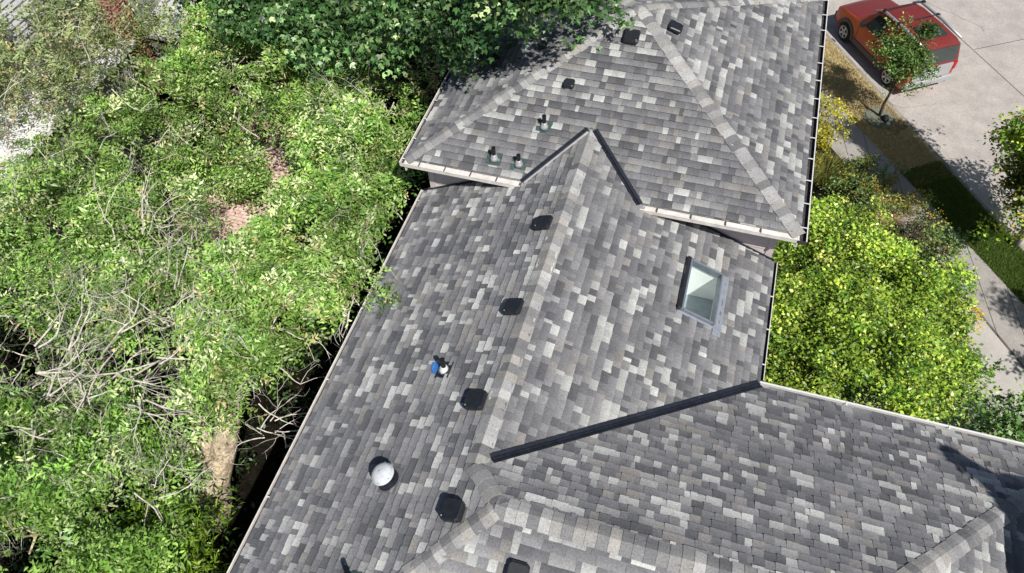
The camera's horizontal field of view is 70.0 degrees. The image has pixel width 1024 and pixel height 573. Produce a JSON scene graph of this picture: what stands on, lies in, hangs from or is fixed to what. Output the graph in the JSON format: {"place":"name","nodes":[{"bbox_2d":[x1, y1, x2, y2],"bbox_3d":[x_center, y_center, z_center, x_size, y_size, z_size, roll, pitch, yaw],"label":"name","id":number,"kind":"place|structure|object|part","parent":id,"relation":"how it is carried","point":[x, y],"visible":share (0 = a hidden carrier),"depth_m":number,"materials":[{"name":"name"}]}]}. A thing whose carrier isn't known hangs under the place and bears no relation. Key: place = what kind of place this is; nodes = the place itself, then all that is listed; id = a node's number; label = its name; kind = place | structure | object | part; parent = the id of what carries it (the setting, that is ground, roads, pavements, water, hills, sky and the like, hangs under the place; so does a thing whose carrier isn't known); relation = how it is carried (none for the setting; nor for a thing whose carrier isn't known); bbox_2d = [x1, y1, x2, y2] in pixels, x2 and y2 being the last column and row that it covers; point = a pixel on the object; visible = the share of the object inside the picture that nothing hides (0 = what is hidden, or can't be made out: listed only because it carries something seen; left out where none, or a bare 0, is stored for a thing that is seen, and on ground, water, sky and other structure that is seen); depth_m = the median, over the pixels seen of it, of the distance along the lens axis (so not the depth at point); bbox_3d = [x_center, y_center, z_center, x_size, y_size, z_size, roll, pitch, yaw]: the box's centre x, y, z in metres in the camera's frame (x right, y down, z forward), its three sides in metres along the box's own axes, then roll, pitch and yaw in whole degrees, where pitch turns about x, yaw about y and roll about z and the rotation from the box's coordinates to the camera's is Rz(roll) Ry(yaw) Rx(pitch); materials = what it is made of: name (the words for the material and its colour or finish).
{"place":"outdoors","nodes":[
{"label":"outdoors","id":0,"kind":"place"},
{"bbox_2d":[172,107,320,260],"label":"brick patio","id":1,"kind":"structure","parent":0,"point":[229,213],"depth_m":22.03,"materials":[{"name":"brick"}]},
{"bbox_2d":[135,128,220,218],"bbox_3d":[-9.763,-3.143,21.665,2.617,2.532,2.647,28,60,21],"label":"patio shrub","id":2,"kind":"object","parent":1,"relation":"on","point":[192,164],"visible":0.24,"depth_m":21.39,"materials":[{"name":"green plant"}]},
{"bbox_2d":[195,137,266,237],"bbox_3d":[-8.616,-3.115,22.328,1.986,0.184,4.151,13,56,11],"label":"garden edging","id":3,"kind":"object","parent":1,"relation":"on","point":[205,222],"visible":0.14,"depth_m":21.64,"materials":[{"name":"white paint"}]},
{"bbox_2d":[193,125,276,206],"bbox_3d":[-8.354,-3.517,22.043,2.983,2.120,2.796,-27,57,-16],"label":"patio shrub","id":4,"kind":"object","parent":1,"relation":"on","point":[227,161],"visible":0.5,"depth_m":21.61,"materials":[{"name":"green plant"}]},
{"bbox_2d":[207,154,275,213],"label":"patio shrub","id":5,"kind":"object","parent":1,"relation":"on","point":[244,182],"visible":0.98,"depth_m":21.04,"materials":[{"name":"green plant"}]},
{"bbox_2d":[233,202,308,259],"bbox_3d":[-6.545,-1.171,20.346,2.316,2.735,2.535,13,56,11],"label":"patio shrub","id":6,"kind":"object","parent":1,"relation":"on","point":[264,212],"visible":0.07,"depth_m":19.91,"materials":[{"name":"green plant"}]},
{"bbox_2d":[260,166,321,244],"bbox_3d":[-5.903,-2.330,20.981,2.183,2.059,3.000,-34,60,-20],"label":"patio shrub","id":7,"kind":"object","parent":1,"relation":"on","point":[278,189],"visible":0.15,"depth_m":20.48,"materials":[{"name":"green plant"}]},
{"bbox_2d":[0,3,1019,572],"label":"yard","id":8,"kind":"structure","parent":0,"point":[256,481],"depth_m":18.61,"materials":[{"name":"green plant"}]},
{"bbox_2d":[0,0,167,94],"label":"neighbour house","id":9,"kind":"structure","parent":8,"relation":"on","point":[117,6],"depth_m":20.80,"materials":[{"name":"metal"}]},
{"bbox_2d":[0,33,168,288],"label":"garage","id":10,"kind":"structure","parent":8,"relation":"on","point":[23,130],"depth_m":20.19,"materials":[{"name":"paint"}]},
{"bbox_2d":[0,0,177,159],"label":"thin crowned tree","id":11,"kind":"object","parent":8,"relation":"on","point":[52,32],"visible":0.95,"depth_m":18.84,"materials":[{"name":"green plant"}]},
{"bbox_2d":[0,311,231,572],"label":"locust tree","id":12,"kind":"object","parent":8,"relation":"on","point":[44,506],"visible":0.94,"depth_m":13.58,"materials":[{"name":"green plant"}]},
{"bbox_2d":[0,88,269,431],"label":"locust tree","id":13,"kind":"object","parent":8,"relation":"on","point":[97,222],"visible":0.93,"depth_m":16.17,"materials":[{"name":"green plant"}]},
{"bbox_2d":[88,0,182,70],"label":"locust tree","id":14,"kind":"object","parent":8,"relation":"on","point":[145,17],"visible":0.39,"depth_m":21.52,"materials":[{"name":"green plant"}]},
{"bbox_2d":[0,231,294,556],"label":"bare tree","id":15,"kind":"object","parent":8,"relation":"on","point":[76,377],"visible":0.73,"depth_m":14.38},
{"bbox_2d":[56,477,243,572],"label":"long leaved shrub","id":16,"kind":"object","parent":8,"relation":"on","point":[194,551],"visible":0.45,"depth_m":14.02,"materials":[{"name":"green plant"}]},
{"bbox_2d":[143,0,235,86],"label":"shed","id":17,"kind":"structure","parent":8,"relation":"on","point":[161,43],"depth_m":24.03,"materials":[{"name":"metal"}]},
{"bbox_2d":[0,30,449,572],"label":"undergrowth","id":18,"kind":"object","parent":8,"relation":"on","point":[26,540],"visible":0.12,"depth_m":18.25,"materials":[{"name":"green plant"}]},
{"bbox_2d":[66,0,444,212],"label":"locust tree","id":19,"kind":"object","parent":8,"relation":"on","point":[298,110],"visible":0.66,"depth_m":19.66,"materials":[{"name":"green plant"}]},
{"bbox_2d":[115,80,428,531],"bbox_3d":[-3.917,0.227,16.329,5.654,6.033,10.858,19,57,15],"label":"locust tree","id":20,"kind":"object","parent":8,"relation":"on","point":[269,265],"visible":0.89,"depth_m":14.89,"materials":[{"name":"green plant"}]},
{"bbox_2d":[161,0,546,91],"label":"maple tree","id":21,"kind":"object","parent":8,"relation":"on","point":[429,23],"visible":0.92,"depth_m":17.49,"materials":[{"name":"green plant"}]},
{"bbox_2d":[452,0,637,54],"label":"maple tree","id":22,"kind":"object","parent":8,"relation":"on","point":[527,8],"visible":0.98,"depth_m":12.75,"materials":[{"name":"green plant"}]},
{"bbox_2d":[227,0,1023,572],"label":"house","id":23,"kind":"structure","parent":8,"relation":"on","point":[557,364],"depth_m":11.88,"materials":[{"name":"grey"}]},
{"bbox_2d":[765,355,868,405],"bbox_3d":[6.764,2.674,17.203,3.222,2.149,2.678,-5,54,-1],"label":"shrub","id":24,"kind":"object","parent":8,"relation":"on","point":[848,395],"visible":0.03,"depth_m":16.90,"materials":[{"name":"green plant"}]},
{"bbox_2d":[814,90,858,166],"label":"golden shrub","id":25,"kind":"object","parent":8,"relation":"on","point":[824,128],"visible":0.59,"depth_m":21.70,"materials":[{"name":"yellow plant"}]},
{"bbox_2d":[820,196,871,235],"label":"perennial","id":26,"kind":"object","parent":8,"relation":"on","point":[851,209],"visible":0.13,"depth_m":19.75,"materials":[{"name":"green plant"}]},
{"bbox_2d":[818,162,906,229],"bbox_3d":[9.798,-2.373,20.697,2.328,1.237,2.049,13,56,11],"label":"perennial","id":27,"kind":"object","parent":8,"relation":"on","point":[861,188],"visible":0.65,"depth_m":20.66,"materials":[{"name":"green plant"}]},
{"bbox_2d":[836,148,894,193],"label":"perennial","id":28,"kind":"object","parent":8,"relation":"on","point":[867,162],"visible":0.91,"depth_m":21.12,"materials":[{"name":"green plant"}]},
{"bbox_2d":[858,170,908,209],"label":"perennial","id":29,"kind":"object","parent":8,"relation":"on","point":[892,180],"visible":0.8,"depth_m":20.63,"materials":[{"name":"green plant"}]},
{"bbox_2d":[861,209,948,259],"bbox_3d":[10.623,-1.337,19.760,1.821,1.537,1.808,-2,54,1],"label":"perennial","id":30,"kind":"object","parent":8,"relation":"on","point":[913,230],"visible":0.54,"depth_m":19.48,"materials":[{"name":"green plant"}]},
{"bbox_2d":[883,187,951,234],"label":"perennial","id":31,"kind":"object","parent":8,"relation":"on","point":[912,195],"visible":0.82,"depth_m":20.25,"materials":[{"name":"green plant"}]},
{"bbox_2d":[914,220,969,269],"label":"perennial","id":32,"kind":"object","parent":8,"relation":"on","point":[953,254],"visible":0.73,"depth_m":19.17,"materials":[{"name":"green plant"}]},
{"bbox_2d":[926,252,979,294],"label":"perennial","id":33,"kind":"object","parent":8,"relation":"on","point":[969,287],"visible":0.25,"depth_m":18.52,"materials":[{"name":"green plant"}]},
{"bbox_2d":[947,295,986,341],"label":"yellow flowers","id":34,"kind":"object","parent":8,"relation":"on","point":[979,315],"visible":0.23,"depth_m":18.09,"materials":[{"name":"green plant"}]},
{"bbox_2d":[813,148,861,189],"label":"ornamental grass","id":35,"kind":"object","parent":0,"point":[821,170],"depth_m":21.48,"materials":[{"name":"green plant"}]},
{"bbox_2d":[821,37,953,186],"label":"dry verge","id":36,"kind":"structure","parent":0,"point":[884,131],"depth_m":23.35,"materials":[{"name":"beige plant"}]},
{"bbox_2d":[859,83,906,134],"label":"bare soil","id":37,"kind":"structure","parent":36,"relation":"on","point":[872,103],"depth_m":23.42,"materials":[{"name":"brown soil"}]},
{"bbox_2d":[863,108,894,127],"bbox_3d":[11.597,-5.343,23.105,0.936,0.045,0.936,13,56,11],"label":"tree ring mat","id":38,"kind":"object","parent":37,"relation":"on","point":[873,113],"visible":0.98,"depth_m":23.07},
{"bbox_2d":[882,114,889,124],"bbox_3d":[11.729,-5.248,22.915,0.198,0.198,0.398,-2,54,1],"label":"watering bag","id":39,"kind":"object","parent":38,"relation":"on","point":[885,118],"visible":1,"depth_m":22.87,"materials":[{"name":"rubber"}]},
{"bbox_2d":[863,12,946,116],"bbox_3d":[11.607,-6.418,21.957,2.388,3.218,2.234,13,56,11],"label":"sapling tree","id":40,"kind":"object","parent":37,"relation":"on","point":[901,51],"visible":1,"depth_m":21.20,"materials":[{"name":"green plant"}]},
{"bbox_2d":[872,206,905,230],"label":"ornamental grass","id":41,"kind":"object","parent":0,"point":[894,214],"depth_m":20.40,"materials":[{"name":"plant"}]},
{"bbox_2d":[817,88,1023,367],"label":"sidewalk","id":42,"kind":"structure","parent":0,"point":[1001,309],"depth_m":19.77,"materials":[{"name":"concrete"}]},
{"bbox_2d":[878,158,910,191],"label":"leafy stems","id":43,"kind":"object","parent":42,"relation":"on","point":[894,173],"visible":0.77,"depth_m":20.94,"materials":[{"name":"green plant"}]},
{"bbox_2d":[941,223,971,248],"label":"leafy stems","id":44,"kind":"object","parent":42,"relation":"on","point":[963,237],"visible":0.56,"depth_m":19.44,"materials":[{"name":"green plant"}]},
{"bbox_2d":[826,0,1023,245],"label":"street","id":45,"kind":"structure","parent":0,"point":[974,95],"depth_m":23.91,"materials":[{"name":"concrete"}]},
{"bbox_2d":[834,0,961,89],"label":"parked car","id":46,"kind":"object","parent":45,"relation":"on","point":[857,21],"visible":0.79,"depth_m":23.68,"materials":[{"name":"red paint"}]},
{"bbox_3d":[11.946,-8.581,23.946,0.171,0.530,0.800,-15,55,-8],"label":"window","id":47,"kind":"part","parent":46,"relation":"part of","materials":[{"name":"black glass"}]},
{"bbox_3d":[12.194,-7.920,23.455,0.171,0.530,0.760,-15,55,-8],"label":"window","id":48,"kind":"part","parent":46,"relation":"part of","materials":[{"name":"black glass"}]},
{"bbox_3d":[13.318,-7.213,22.878,1.520,0.530,0.115,-15,55,-8],"label":"rear window","id":49,"kind":"part","parent":46,"relation":"part of","materials":[{"name":"grey glass"}]},
{"bbox_2d":[826,33,1023,249],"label":"kerb","id":50,"kind":"structure","parent":45,"relation":"on","point":[907,122],"depth_m":22.71,"materials":[{"name":"concrete"}]},
{"bbox_2d":[863,2,1023,159],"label":"street joint","id":51,"kind":"object","parent":45,"relation":"on","point":[979,55],"visible":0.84,"depth_m":25.16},
{"bbox_2d":[849,297,1023,436],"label":"walkway","id":52,"kind":"structure","parent":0,"point":[994,346],"depth_m":17.73,"materials":[{"name":"concrete"}]},
{"bbox_2d":[763,190,999,423],"bbox_3d":[8.015,0.547,16.768,5.782,3.688,7.571,13,56,11],"label":"shrub","id":53,"kind":"object","parent":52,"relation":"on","point":[859,328],"visible":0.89,"depth_m":15.57,"materials":[{"name":"green plant"}]},
{"bbox_2d":[926,370,1023,442],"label":"broad leaved shrub","id":54,"kind":"object","parent":52,"relation":"on","point":[1014,424],"visible":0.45,"depth_m":15.46,"materials":[{"name":"green plant"}]},
{"bbox_2d":[972,358,1006,379],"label":"leafy stems","id":55,"kind":"object","parent":52,"relation":"on","point":[998,367],"visible":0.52,"depth_m":17.40,"materials":[{"name":"green plant"}]},
{"bbox_2d":[900,160,1023,303],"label":"green verge","id":56,"kind":"structure","parent":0,"point":[976,231],"depth_m":20.37,"materials":[{"name":"green plant"}]},
{"bbox_2d":[972,106,1023,250],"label":"street tree","id":57,"kind":"object","parent":56,"relation":"on","point":[1015,133],"visible":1,"depth_m":18.06,"materials":[{"name":"green plant"}]}
]}

